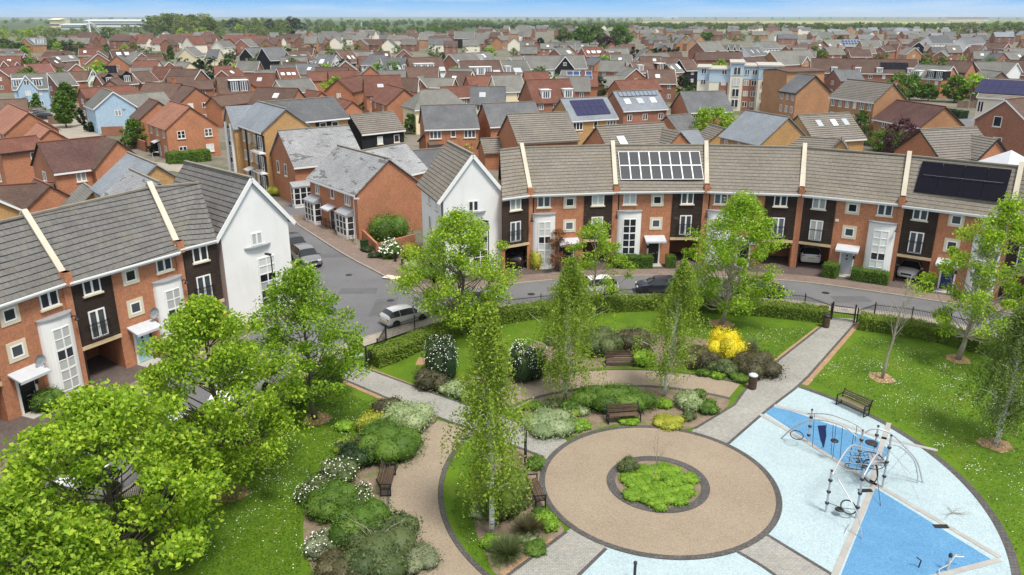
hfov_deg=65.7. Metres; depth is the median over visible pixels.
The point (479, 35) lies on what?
distant house
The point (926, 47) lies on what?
estate house
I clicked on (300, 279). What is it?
maple tree
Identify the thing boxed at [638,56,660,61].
estate house
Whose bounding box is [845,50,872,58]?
estate house
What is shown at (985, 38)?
distant house
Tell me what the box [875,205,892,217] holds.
window
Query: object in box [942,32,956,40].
distant house
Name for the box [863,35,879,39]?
distant house
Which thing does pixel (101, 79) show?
brick house
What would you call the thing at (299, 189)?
bay window
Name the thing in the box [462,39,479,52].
distant house
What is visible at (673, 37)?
distant house
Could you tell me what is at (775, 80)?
apartment building
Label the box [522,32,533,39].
distant house
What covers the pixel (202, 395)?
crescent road
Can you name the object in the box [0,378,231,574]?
maple tree
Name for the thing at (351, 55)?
brick house
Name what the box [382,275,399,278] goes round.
tactile paving
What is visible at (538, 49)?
estate house
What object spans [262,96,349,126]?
apartment building
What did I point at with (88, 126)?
garden tree
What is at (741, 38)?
distant tree
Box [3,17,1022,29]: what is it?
distant woods
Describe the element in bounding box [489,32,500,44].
distant house
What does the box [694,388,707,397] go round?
shrub
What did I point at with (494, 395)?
birch tree
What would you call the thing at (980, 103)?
window
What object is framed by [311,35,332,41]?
distant house
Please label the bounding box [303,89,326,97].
brick house
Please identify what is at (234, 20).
distant tree
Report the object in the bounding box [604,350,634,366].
park bench
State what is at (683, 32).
distant house
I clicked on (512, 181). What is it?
terrace house
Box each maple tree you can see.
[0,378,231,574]
[0,471,154,574]
[131,293,315,495]
[242,258,372,419]
[386,204,522,329]
[559,217,638,299]
[681,190,793,324]
[905,191,1023,359]
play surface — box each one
[582,547,771,574]
[730,388,1010,574]
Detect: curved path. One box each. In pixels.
[390,420,481,574]
[498,370,739,405]
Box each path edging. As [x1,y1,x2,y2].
[343,324,854,574]
[387,369,740,574]
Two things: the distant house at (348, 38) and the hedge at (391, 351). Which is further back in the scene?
the distant house at (348, 38)
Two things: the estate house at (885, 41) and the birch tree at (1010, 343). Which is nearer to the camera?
the birch tree at (1010, 343)
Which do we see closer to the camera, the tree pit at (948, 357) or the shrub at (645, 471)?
the shrub at (645, 471)
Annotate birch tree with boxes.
[438,300,536,534]
[513,257,617,399]
[629,256,711,396]
[947,304,1023,452]
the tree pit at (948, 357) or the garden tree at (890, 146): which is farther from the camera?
the garden tree at (890, 146)
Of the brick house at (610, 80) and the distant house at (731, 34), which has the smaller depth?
the brick house at (610, 80)
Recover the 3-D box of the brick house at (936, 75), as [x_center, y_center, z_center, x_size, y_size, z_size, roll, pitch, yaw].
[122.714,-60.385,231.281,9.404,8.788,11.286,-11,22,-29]
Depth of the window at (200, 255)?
55.48 m
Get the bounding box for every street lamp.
[264,253,278,322]
[353,198,358,244]
[483,220,489,286]
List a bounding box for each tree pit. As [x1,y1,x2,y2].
[213,483,249,502]
[301,411,331,424]
[708,319,733,328]
[868,372,895,382]
[946,354,970,363]
[976,437,1013,452]
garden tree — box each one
[16,66,38,72]
[20,45,30,56]
[22,56,40,63]
[30,93,46,110]
[49,90,77,127]
[52,42,62,49]
[53,81,77,102]
[75,107,86,124]
[83,64,108,73]
[83,121,94,131]
[86,60,105,68]
[102,44,110,53]
[118,44,129,49]
[119,118,148,148]
[146,142,159,155]
[166,45,174,58]
[192,58,204,68]
[203,56,227,78]
[222,58,233,64]
[223,52,235,61]
[285,19,296,29]
[287,57,299,61]
[288,29,302,33]
[319,76,340,92]
[321,63,333,66]
[325,48,335,53]
[333,58,361,70]
[353,44,362,50]
[375,61,399,69]
[391,45,401,53]
[404,113,415,133]
[437,52,445,59]
[485,47,496,56]
[530,65,553,78]
[537,37,544,43]
[554,26,571,41]
[569,25,593,43]
[589,25,607,42]
[597,75,607,95]
[598,36,615,47]
[608,24,635,45]
[676,75,691,91]
[681,84,696,90]
[690,104,737,131]
[700,31,713,40]
[712,59,727,65]
[811,44,819,49]
[816,48,828,57]
[854,110,869,141]
[864,128,902,152]
[877,52,889,58]
[880,115,919,152]
[886,71,918,97]
[898,72,927,99]
[919,60,933,64]
[919,82,940,100]
[921,53,933,60]
[934,56,949,64]
[939,74,972,101]
[953,72,984,100]
[983,57,1003,61]
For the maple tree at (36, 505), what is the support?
on the lawn at (403, 369)
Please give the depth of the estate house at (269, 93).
163.86 m
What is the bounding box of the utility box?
[360,239,368,248]
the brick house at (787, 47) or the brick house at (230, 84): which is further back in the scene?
the brick house at (787, 47)
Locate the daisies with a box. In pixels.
[189,327,1021,567]
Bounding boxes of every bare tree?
[653,431,664,479]
[880,276,917,378]
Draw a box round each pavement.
[0,295,322,478]
[29,343,363,574]
[292,214,1022,312]
[360,295,1003,345]
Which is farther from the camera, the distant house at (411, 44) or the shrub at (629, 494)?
the distant house at (411, 44)
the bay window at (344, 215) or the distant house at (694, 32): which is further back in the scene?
the distant house at (694, 32)
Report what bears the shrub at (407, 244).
on the garden ground at (391, 262)
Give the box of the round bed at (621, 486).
[615,460,700,506]
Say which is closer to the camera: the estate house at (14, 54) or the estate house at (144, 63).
the estate house at (144, 63)
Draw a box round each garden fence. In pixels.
[28,106,43,110]
[47,116,71,123]
[957,100,976,107]
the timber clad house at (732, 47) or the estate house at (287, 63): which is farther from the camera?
the timber clad house at (732, 47)
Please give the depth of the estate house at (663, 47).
416.49 m
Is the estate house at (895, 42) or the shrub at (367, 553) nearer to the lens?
the shrub at (367, 553)
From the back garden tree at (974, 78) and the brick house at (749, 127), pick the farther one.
the back garden tree at (974, 78)
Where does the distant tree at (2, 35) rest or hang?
on the ground at (220, 161)
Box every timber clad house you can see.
[141,59,174,65]
[239,47,260,60]
[256,47,285,69]
[348,110,405,149]
[454,31,474,47]
[517,25,530,29]
[677,59,697,84]
[721,44,742,51]
[905,41,923,53]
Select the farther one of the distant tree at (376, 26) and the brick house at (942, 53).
the distant tree at (376, 26)
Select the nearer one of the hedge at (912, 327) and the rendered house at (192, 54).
the hedge at (912, 327)
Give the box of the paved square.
[42,104,99,138]
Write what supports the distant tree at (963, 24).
on the ground at (220, 161)
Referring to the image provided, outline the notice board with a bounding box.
[524,431,526,465]
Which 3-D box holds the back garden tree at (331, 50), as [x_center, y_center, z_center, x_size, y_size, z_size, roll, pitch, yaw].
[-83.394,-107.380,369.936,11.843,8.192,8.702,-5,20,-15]
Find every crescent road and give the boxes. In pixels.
[10,302,345,566]
[359,276,1023,336]
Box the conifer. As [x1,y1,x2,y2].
[629,47,635,58]
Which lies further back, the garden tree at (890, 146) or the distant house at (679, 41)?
the distant house at (679, 41)
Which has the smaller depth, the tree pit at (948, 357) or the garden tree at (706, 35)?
the tree pit at (948, 357)
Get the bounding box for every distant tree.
[0,30,9,40]
[0,43,6,48]
[10,29,26,40]
[11,42,30,51]
[22,28,34,36]
[33,25,45,34]
[41,29,52,38]
[46,38,56,48]
[47,27,60,37]
[55,27,62,36]
[58,42,72,50]
[60,31,68,37]
[65,39,77,50]
[68,27,77,34]
[72,41,86,50]
[80,25,88,31]
[90,24,96,31]
[99,27,115,38]
[104,27,114,36]
[123,25,132,31]
[129,25,140,32]
[129,42,136,48]
[134,46,144,51]
[137,15,158,32]
[141,47,154,53]
[145,16,168,32]
[150,15,181,32]
[150,27,160,35]
[158,13,179,32]
[166,13,188,32]
[171,25,178,33]
[172,16,191,32]
[175,15,193,31]
[175,28,187,33]
[185,13,201,28]
[187,13,212,30]
[192,14,212,30]
[194,27,206,31]
[196,15,215,30]
[202,17,222,30]
[213,28,224,38]
[216,27,226,35]
[220,19,228,29]
[226,17,243,31]
[229,49,238,56]
[233,18,247,29]
[234,24,245,32]
[243,20,250,30]
[245,28,259,34]
[248,17,261,31]
[250,25,262,33]
[258,17,267,26]
[259,29,268,35]
[263,18,274,29]
[272,19,282,31]
[273,26,285,34]
[280,21,293,31]
[287,17,306,29]
[312,25,320,33]
[323,42,330,50]
[373,24,382,31]
[427,45,440,56]
[430,25,441,31]
[439,25,448,33]
[510,48,517,55]
[718,23,724,29]
[737,34,746,40]
[753,35,760,41]
[783,22,792,28]
[813,23,823,28]
[949,28,960,36]
[954,22,966,27]
[961,27,970,33]
[963,21,979,32]
[971,23,986,32]
[982,26,993,32]
[986,24,1004,33]
[1001,21,1011,27]
[1005,23,1021,34]
[1014,25,1023,33]
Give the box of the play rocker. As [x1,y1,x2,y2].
[938,553,963,574]
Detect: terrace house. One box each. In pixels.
[0,209,88,420]
[19,181,193,384]
[145,181,224,301]
[498,147,529,272]
[519,140,619,268]
[610,140,710,266]
[701,140,806,267]
[793,143,911,279]
[890,151,1023,297]
[994,161,1023,298]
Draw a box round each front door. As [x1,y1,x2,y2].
[15,380,37,414]
[132,333,152,363]
[157,142,161,155]
[330,209,335,229]
[561,247,573,265]
[647,243,659,262]
[736,244,750,264]
[839,252,854,274]
[937,269,956,288]
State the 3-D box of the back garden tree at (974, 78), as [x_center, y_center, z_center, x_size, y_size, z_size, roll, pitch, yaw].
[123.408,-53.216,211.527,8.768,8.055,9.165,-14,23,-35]
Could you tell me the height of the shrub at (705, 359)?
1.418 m
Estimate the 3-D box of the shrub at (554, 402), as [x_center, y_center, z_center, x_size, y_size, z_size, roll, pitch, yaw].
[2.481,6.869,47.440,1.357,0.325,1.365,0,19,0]
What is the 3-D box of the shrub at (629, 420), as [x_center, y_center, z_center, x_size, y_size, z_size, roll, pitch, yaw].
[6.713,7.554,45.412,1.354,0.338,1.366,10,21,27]
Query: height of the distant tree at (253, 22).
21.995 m
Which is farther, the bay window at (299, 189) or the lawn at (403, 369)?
the bay window at (299, 189)
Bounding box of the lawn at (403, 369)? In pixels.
[86,311,1023,574]
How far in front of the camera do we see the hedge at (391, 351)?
60.47 m
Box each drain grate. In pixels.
[858,489,872,491]
[932,524,948,527]
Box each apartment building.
[21,37,46,52]
[222,101,311,189]
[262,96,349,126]
[697,59,784,110]
[760,67,826,113]
[778,73,832,118]
[828,78,907,143]
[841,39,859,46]
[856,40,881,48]
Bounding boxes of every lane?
[156,162,182,171]
[959,115,972,125]
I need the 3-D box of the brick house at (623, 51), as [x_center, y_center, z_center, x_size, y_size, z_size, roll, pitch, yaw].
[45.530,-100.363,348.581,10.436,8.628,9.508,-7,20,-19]
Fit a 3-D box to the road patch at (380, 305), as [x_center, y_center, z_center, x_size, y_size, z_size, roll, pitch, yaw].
[-10.241,1.553,63.493,1.800,0.001,4.400,0,19,0]
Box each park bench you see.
[376,458,395,495]
[524,471,546,507]
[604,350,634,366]
[606,402,640,424]
[835,388,872,417]
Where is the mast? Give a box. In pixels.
[88,20,104,31]
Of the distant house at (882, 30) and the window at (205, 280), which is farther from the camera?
the distant house at (882, 30)
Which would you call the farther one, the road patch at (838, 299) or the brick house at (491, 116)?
the brick house at (491, 116)
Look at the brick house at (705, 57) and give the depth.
299.85 m
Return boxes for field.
[0,19,1023,20]
[0,20,626,35]
[448,19,767,20]
[583,24,996,33]
[627,21,879,26]
[880,21,1023,22]
[881,22,979,30]
[883,20,1023,20]
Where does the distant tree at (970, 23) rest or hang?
on the ground at (220, 161)
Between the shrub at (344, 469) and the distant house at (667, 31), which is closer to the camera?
the shrub at (344, 469)
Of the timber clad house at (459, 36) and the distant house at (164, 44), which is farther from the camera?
the timber clad house at (459, 36)
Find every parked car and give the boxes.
[29,109,44,112]
[31,110,45,114]
[35,112,53,118]
[42,464,123,522]
[157,409,201,452]
[207,368,270,409]
[289,232,305,247]
[290,243,322,265]
[379,304,427,326]
[446,287,497,308]
[505,247,525,267]
[578,274,618,295]
[635,275,674,293]
[736,276,785,298]
[799,244,820,263]
[896,258,922,280]
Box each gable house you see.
[172,160,295,323]
[416,140,501,276]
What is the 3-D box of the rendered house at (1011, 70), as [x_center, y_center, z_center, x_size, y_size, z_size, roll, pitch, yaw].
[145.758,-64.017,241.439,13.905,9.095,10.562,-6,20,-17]
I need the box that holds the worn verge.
[343,322,858,574]
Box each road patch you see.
[319,254,345,257]
[338,288,377,293]
[368,298,397,316]
[830,296,871,302]
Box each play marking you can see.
[766,407,887,473]
[841,488,989,574]
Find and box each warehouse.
[48,18,69,28]
[61,23,94,28]
[84,19,156,26]
[942,17,988,20]
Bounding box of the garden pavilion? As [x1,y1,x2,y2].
[980,150,1023,164]
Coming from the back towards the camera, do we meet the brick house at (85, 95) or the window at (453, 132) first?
the brick house at (85, 95)
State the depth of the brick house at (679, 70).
259.23 m
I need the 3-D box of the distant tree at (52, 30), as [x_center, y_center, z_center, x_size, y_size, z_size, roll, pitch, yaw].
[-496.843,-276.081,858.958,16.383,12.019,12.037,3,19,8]
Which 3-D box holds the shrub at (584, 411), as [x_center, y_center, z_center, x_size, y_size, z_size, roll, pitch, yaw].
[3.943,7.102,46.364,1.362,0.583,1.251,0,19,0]
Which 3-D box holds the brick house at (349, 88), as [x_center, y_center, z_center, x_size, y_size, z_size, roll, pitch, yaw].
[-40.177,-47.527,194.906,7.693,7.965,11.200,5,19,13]
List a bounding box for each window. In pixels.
[0,303,20,327]
[5,338,28,363]
[38,290,62,312]
[42,171,46,180]
[51,324,80,391]
[76,172,87,182]
[82,278,103,298]
[88,307,108,338]
[114,110,121,115]
[121,267,139,286]
[126,297,144,318]
[155,258,174,275]
[164,287,182,344]
[177,130,186,139]
[179,146,186,150]
[192,246,210,264]
[196,274,212,296]
[204,128,213,136]
[206,143,214,151]
[250,231,262,245]
[257,255,279,309]
[276,160,279,173]
[284,164,287,177]
[289,180,310,207]
[303,194,322,224]
[315,184,319,195]
[330,189,334,199]
[334,206,354,238]
[344,194,350,206]
[377,136,383,144]
[394,134,399,142]
[428,214,431,231]
[429,131,440,139]
[450,130,455,137]
[463,130,475,138]
[468,200,478,210]
[472,222,487,271]
[509,199,522,211]
[510,221,520,242]
[536,197,551,208]
[538,222,550,264]
[539,104,543,109]
[563,196,575,208]
[563,219,575,231]
[573,122,582,130]
[590,195,604,206]
[591,217,602,236]
[607,120,615,124]
[622,194,636,205]
[622,219,636,254]
[627,115,631,120]
[649,217,662,229]
[651,194,663,205]
[658,113,662,118]
[679,215,691,234]
[680,193,694,205]
[709,218,725,260]
[713,194,727,205]
[772,196,787,207]
[772,217,784,237]
[808,220,822,240]
[810,198,826,210]
[841,225,856,239]
[845,202,860,214]
[868,230,888,270]
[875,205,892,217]
[907,231,924,253]
[910,210,928,222]
[943,238,960,251]
[947,214,964,227]
[970,245,992,290]
[976,101,983,111]
[991,116,1002,127]
[1015,247,1023,269]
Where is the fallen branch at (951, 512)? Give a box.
[944,501,973,517]
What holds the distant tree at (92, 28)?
on the ground at (220, 161)
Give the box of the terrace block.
[809,58,917,88]
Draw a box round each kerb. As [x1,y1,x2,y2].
[0,215,1017,566]
[758,404,1002,574]
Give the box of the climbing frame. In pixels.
[780,409,923,538]
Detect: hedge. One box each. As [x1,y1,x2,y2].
[112,369,343,537]
[165,148,211,164]
[367,292,829,368]
[618,253,653,268]
[664,253,676,267]
[821,259,841,278]
[849,265,889,285]
[858,310,1023,363]
[921,275,937,291]
[949,108,968,118]
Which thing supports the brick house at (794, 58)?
on the ground at (220, 161)
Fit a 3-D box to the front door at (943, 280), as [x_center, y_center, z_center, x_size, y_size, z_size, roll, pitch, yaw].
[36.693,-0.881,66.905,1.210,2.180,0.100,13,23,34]
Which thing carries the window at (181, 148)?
in the brick house at (174, 125)
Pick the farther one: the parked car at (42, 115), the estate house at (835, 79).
the estate house at (835, 79)
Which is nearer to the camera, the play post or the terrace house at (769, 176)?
the play post
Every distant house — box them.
[64,38,93,50]
[77,32,97,36]
[84,37,100,47]
[90,36,107,46]
[109,35,136,48]
[136,38,151,48]
[142,33,155,39]
[150,38,166,50]
[159,34,179,38]
[159,39,179,51]
[174,36,186,47]
[180,33,192,35]
[193,32,204,35]
[201,31,214,33]
[201,36,212,48]
[208,34,221,40]
[223,35,245,40]
[228,38,237,44]
[244,37,266,41]
[255,39,281,46]
[260,39,275,47]
[269,32,278,38]
[271,37,286,48]
[282,34,301,43]
[290,37,303,47]
[294,36,306,47]
[300,39,303,47]
[304,37,318,52]
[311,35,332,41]
[317,37,329,49]
[320,31,336,34]
[327,32,345,39]
[330,34,341,39]
[330,37,342,48]
[343,34,353,44]
[351,32,368,37]
[352,36,366,44]
[353,39,368,48]
[359,39,383,50]
[364,31,377,38]
[379,35,387,41]
[382,39,396,52]
[386,35,406,45]
[398,33,417,38]
[400,39,418,50]
[403,36,414,38]
[406,29,416,32]
[418,35,433,47]
[423,32,435,34]
[427,36,451,41]
[428,38,452,51]
[443,41,457,53]
[448,30,456,37]
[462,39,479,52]
[468,38,485,50]
[475,33,484,37]
[478,29,493,32]
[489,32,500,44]
[492,37,503,49]
[498,35,509,46]
[500,29,508,35]
[508,38,519,50]
[510,30,520,39]
[518,32,523,40]
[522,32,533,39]
[536,26,546,31]
[628,30,636,37]
[639,30,655,39]
[641,26,649,29]
[641,32,653,43]
[644,35,655,45]
[648,38,664,48]
[652,27,663,32]
[663,28,672,37]
[671,35,682,41]
[673,37,685,49]
[676,30,691,37]
[682,38,695,50]
[691,29,703,37]
[693,35,704,41]
[707,31,722,39]
[726,26,739,29]
[726,29,735,34]
[728,31,741,39]
[747,26,756,32]
[751,31,767,38]
[764,28,777,34]
[769,31,788,40]
[776,34,797,43]
[789,28,797,34]
[797,28,802,34]
[799,27,810,33]
[807,32,817,40]
[815,34,831,40]
[818,32,833,38]
[825,29,840,31]
[832,31,849,38]
[845,27,853,32]
[855,35,867,39]
[860,29,872,34]
[861,32,874,34]
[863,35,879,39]
[867,27,877,35]
[879,28,889,33]
[884,31,895,38]
[888,34,903,38]
[893,28,908,33]
[899,31,914,38]
[906,34,918,40]
[910,33,926,41]
[928,29,937,33]
[928,33,942,35]
[937,29,948,32]
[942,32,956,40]
[956,34,973,39]
[973,35,988,41]
[989,32,1014,43]
[1014,31,1023,41]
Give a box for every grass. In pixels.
[485,531,531,564]
[509,512,547,537]
[744,335,761,350]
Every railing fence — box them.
[22,351,345,573]
[321,216,353,241]
[368,325,385,368]
[386,286,832,340]
[856,302,1003,330]
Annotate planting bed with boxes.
[303,416,435,574]
[466,332,740,391]
[474,447,563,574]
[519,387,729,435]
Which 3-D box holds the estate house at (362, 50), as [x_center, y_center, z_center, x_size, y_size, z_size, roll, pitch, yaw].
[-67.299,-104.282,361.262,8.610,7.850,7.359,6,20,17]
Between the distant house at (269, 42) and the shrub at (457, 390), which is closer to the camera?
the shrub at (457, 390)
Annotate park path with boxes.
[344,367,566,458]
[511,528,606,574]
[692,318,855,442]
[740,536,829,574]
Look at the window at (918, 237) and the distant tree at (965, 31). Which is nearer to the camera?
the window at (918, 237)
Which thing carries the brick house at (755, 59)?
on the ground at (220, 161)
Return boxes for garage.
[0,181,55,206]
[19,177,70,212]
[60,182,94,205]
[412,147,442,167]
[417,134,443,148]
[476,137,502,168]
[660,113,695,129]
[676,128,703,143]
[700,123,724,143]
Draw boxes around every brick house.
[0,60,19,66]
[0,65,26,92]
[0,98,28,110]
[0,103,60,137]
[0,135,40,183]
[0,199,20,219]
[24,63,54,72]
[24,122,67,140]
[30,135,135,194]
[36,56,51,62]
[47,72,78,103]
[52,55,79,64]
[62,62,85,71]
[66,69,95,89]
[76,85,135,119]
[83,52,109,68]
[88,65,117,73]
[89,151,175,197]
[92,70,139,92]
[101,168,162,196]
[108,50,135,60]
[118,91,169,109]
[126,52,144,61]
[129,98,163,145]
[131,70,159,90]
[145,100,220,157]
[165,75,196,87]
[169,85,209,116]
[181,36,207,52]
[195,79,214,96]
[203,91,253,127]
[213,65,231,82]
[215,68,243,76]
[215,75,251,94]
[235,38,258,54]
[269,125,360,207]
[275,68,300,78]
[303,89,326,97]
[303,144,421,239]
[306,71,326,93]
[324,76,363,107]
[327,70,358,85]
[334,50,357,68]
[337,97,363,114]
[362,74,402,111]
[362,142,427,204]
[370,84,412,124]
[418,76,458,90]
[418,103,479,157]
[438,85,478,103]
[443,52,480,70]
[463,75,490,85]
[477,101,538,140]
[497,111,579,147]
[517,78,575,111]
[522,71,549,81]
[548,40,574,46]
[548,47,574,54]
[551,96,618,144]
[567,71,597,96]
[577,47,603,60]
[582,121,690,144]
[586,56,604,75]
[597,75,624,97]
[604,49,628,53]
[606,78,662,96]
[608,89,668,123]
[628,61,665,75]
[665,63,684,86]
[669,90,733,131]
[688,41,725,58]
[693,52,743,65]
[718,109,806,145]
[741,56,768,62]
[765,50,814,66]
[780,44,821,50]
[788,136,849,149]
[792,112,866,150]
[822,39,844,49]
[875,44,899,58]
[891,126,1006,160]
[905,64,958,97]
[933,50,949,64]
[946,60,976,89]
[972,97,1023,156]
[979,42,1010,50]
[1004,59,1023,78]
[1007,48,1023,54]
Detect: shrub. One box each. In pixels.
[27,385,67,413]
[266,185,279,195]
[292,475,332,507]
[300,475,364,524]
[300,527,338,561]
[305,471,322,481]
[308,544,372,574]
[318,455,360,482]
[320,492,395,548]
[330,444,340,453]
[331,418,353,432]
[333,516,425,574]
[335,435,377,470]
[335,436,351,443]
[335,440,351,449]
[351,413,429,466]
[355,409,386,431]
[355,480,373,501]
[360,245,373,251]
[365,210,412,242]
[368,251,381,257]
[369,395,407,413]
[377,237,401,259]
[378,398,439,430]
[388,509,423,535]
[400,240,421,258]
[400,259,420,269]
[405,539,444,574]
[412,364,450,391]
[415,263,438,278]
[420,334,460,380]
[435,378,463,397]
[453,382,483,402]
[468,504,487,519]
[471,458,531,527]
[478,532,501,547]
[483,535,496,552]
[508,338,549,383]
[515,527,539,543]
[516,405,583,440]
[519,499,530,513]
[521,400,533,410]
[523,537,548,557]
[525,248,543,269]
[525,454,544,471]
[527,506,549,516]
[530,399,545,410]
[534,509,560,532]
[538,399,549,407]
[542,338,555,345]
[546,396,561,407]
[559,381,663,414]
[559,399,580,410]
[567,410,579,417]
[571,405,590,416]
[571,417,591,432]
[576,321,625,357]
[608,251,620,267]
[616,416,639,426]
[616,453,640,472]
[617,325,656,351]
[618,471,640,483]
[620,485,641,501]
[622,475,651,490]
[631,348,655,367]
[634,463,661,480]
[636,489,657,503]
[646,479,670,491]
[646,495,669,511]
[650,412,686,431]
[650,484,676,504]
[655,461,684,478]
[656,397,674,409]
[662,474,681,486]
[670,491,690,506]
[671,388,708,411]
[672,481,697,497]
[680,471,699,485]
[681,410,696,421]
[683,341,720,368]
[694,367,711,376]
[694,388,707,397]
[697,397,720,415]
[702,324,752,358]
[705,355,738,375]
[710,370,724,379]
[725,346,788,380]
[727,370,748,383]
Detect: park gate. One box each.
[351,346,367,366]
[831,301,856,322]
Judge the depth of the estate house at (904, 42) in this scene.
531.79 m
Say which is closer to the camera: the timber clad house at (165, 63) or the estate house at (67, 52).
the timber clad house at (165, 63)
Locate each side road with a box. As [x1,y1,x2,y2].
[280,204,304,215]
[288,222,397,297]
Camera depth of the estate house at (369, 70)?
241.06 m
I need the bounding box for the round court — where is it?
[545,428,775,554]
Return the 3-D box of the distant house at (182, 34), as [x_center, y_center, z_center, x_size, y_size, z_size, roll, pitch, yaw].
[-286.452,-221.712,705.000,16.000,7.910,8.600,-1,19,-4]
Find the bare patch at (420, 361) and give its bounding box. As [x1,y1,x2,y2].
[415,357,424,364]
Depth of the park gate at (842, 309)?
60.22 m
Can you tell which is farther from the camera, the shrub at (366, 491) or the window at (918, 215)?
the window at (918, 215)
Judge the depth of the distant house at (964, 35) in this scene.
664.03 m
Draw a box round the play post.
[633,561,636,574]
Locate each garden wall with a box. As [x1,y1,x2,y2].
[101,126,125,144]
[128,137,147,151]
[362,230,414,251]
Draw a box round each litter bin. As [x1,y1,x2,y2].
[748,373,757,388]
[822,314,830,327]
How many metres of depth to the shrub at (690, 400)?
46.81 m
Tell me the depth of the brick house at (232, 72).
243.52 m
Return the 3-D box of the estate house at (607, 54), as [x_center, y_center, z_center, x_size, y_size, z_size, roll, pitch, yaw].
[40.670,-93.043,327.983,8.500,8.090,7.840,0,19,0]
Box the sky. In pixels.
[0,0,1023,16]
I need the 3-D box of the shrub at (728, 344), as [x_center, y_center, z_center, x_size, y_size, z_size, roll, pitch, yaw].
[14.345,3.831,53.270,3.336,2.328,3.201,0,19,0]
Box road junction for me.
[333,288,399,337]
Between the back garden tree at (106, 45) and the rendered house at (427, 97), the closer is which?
the rendered house at (427, 97)
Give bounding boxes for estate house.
[0,49,22,52]
[0,53,27,56]
[0,56,23,64]
[40,57,65,71]
[42,49,64,55]
[45,49,61,51]
[60,50,80,65]
[78,48,100,65]
[97,47,108,59]
[103,77,134,88]
[106,55,132,72]
[130,67,152,72]
[132,60,162,66]
[136,56,166,60]
[138,76,182,97]
[144,54,166,59]
[152,66,182,81]
[162,68,209,81]
[236,61,263,72]
[243,73,277,86]
[247,87,305,104]
[270,64,295,69]
[279,56,309,64]
[280,57,307,64]
[282,62,307,64]
[296,63,320,77]
[297,48,316,58]
[314,67,348,72]
[337,56,358,70]
[354,49,372,51]
[354,52,372,56]
[357,56,367,72]
[359,64,378,74]
[372,51,390,57]
[379,70,407,76]
[396,46,413,57]
[401,77,420,92]
[404,66,440,76]
[444,71,473,85]
[448,68,475,75]
[470,86,505,113]
[484,72,516,74]
[519,42,533,55]
[520,47,536,55]
[523,46,539,54]
[540,43,553,54]
[555,70,590,96]
[560,70,590,75]
[564,41,580,44]
[575,43,588,54]
[597,60,625,75]
[600,52,620,59]
[605,43,616,48]
[609,47,629,51]
[609,54,632,62]
[615,66,644,79]
[619,44,635,56]
[633,52,644,60]
[635,48,653,56]
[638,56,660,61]
[645,69,676,101]
[653,40,666,47]
[653,45,667,51]
[654,42,673,49]
[658,52,682,56]
[660,57,687,63]
[790,47,807,49]
[794,39,812,44]
[810,42,825,48]
[818,44,845,57]
[824,64,864,94]
[844,47,861,52]
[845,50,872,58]
[861,44,876,57]
[882,39,895,45]
[886,41,902,51]
[898,39,912,49]
[898,47,922,63]
[923,42,929,58]
[926,47,947,60]
[944,45,962,59]
[962,47,980,60]
[965,69,1007,99]
[970,51,991,61]
[980,49,1008,61]
[986,48,1002,52]
[1003,52,1022,59]
[1016,41,1023,47]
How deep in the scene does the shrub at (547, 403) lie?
46.89 m
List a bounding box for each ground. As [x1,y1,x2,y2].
[0,17,1023,521]
[319,224,429,272]
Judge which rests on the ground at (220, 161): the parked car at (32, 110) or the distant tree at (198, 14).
the distant tree at (198, 14)
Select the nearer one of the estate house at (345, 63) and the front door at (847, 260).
the front door at (847, 260)
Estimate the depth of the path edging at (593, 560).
45.34 m
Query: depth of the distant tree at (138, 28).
1055.65 m
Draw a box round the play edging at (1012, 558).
[800,386,1020,574]
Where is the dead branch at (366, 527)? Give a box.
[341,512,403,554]
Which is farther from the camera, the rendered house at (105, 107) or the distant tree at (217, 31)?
the distant tree at (217, 31)
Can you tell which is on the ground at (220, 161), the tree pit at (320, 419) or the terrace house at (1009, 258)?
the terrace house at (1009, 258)
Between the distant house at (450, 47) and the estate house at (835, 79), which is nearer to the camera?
the estate house at (835, 79)
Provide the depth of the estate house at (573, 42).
491.02 m
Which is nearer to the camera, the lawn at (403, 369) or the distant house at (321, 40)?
the lawn at (403, 369)
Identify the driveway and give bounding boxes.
[0,294,308,458]
[417,252,1023,305]
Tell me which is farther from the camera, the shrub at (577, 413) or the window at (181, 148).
the window at (181, 148)
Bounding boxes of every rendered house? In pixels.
[11,73,51,108]
[83,88,136,133]
[175,61,197,68]
[177,47,205,64]
[205,49,224,65]
[211,40,235,55]
[252,69,275,72]
[272,78,317,92]
[284,50,312,62]
[312,54,340,66]
[361,54,386,70]
[376,57,406,70]
[400,88,465,134]
[406,57,445,76]
[456,60,503,74]
[474,51,497,59]
[488,74,523,101]
[500,60,530,75]
[506,56,522,59]
[522,55,587,78]
[637,52,669,59]
[739,47,765,56]
[750,41,781,53]
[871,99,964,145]
[920,35,953,46]
[951,37,985,51]
[973,77,1023,125]
[974,61,1022,78]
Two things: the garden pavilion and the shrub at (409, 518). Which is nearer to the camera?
the shrub at (409, 518)
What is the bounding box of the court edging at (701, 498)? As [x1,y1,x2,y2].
[539,425,781,559]
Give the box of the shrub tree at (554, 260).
[544,229,571,270]
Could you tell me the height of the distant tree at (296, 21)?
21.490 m
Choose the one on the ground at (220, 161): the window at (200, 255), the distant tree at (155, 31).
the distant tree at (155, 31)

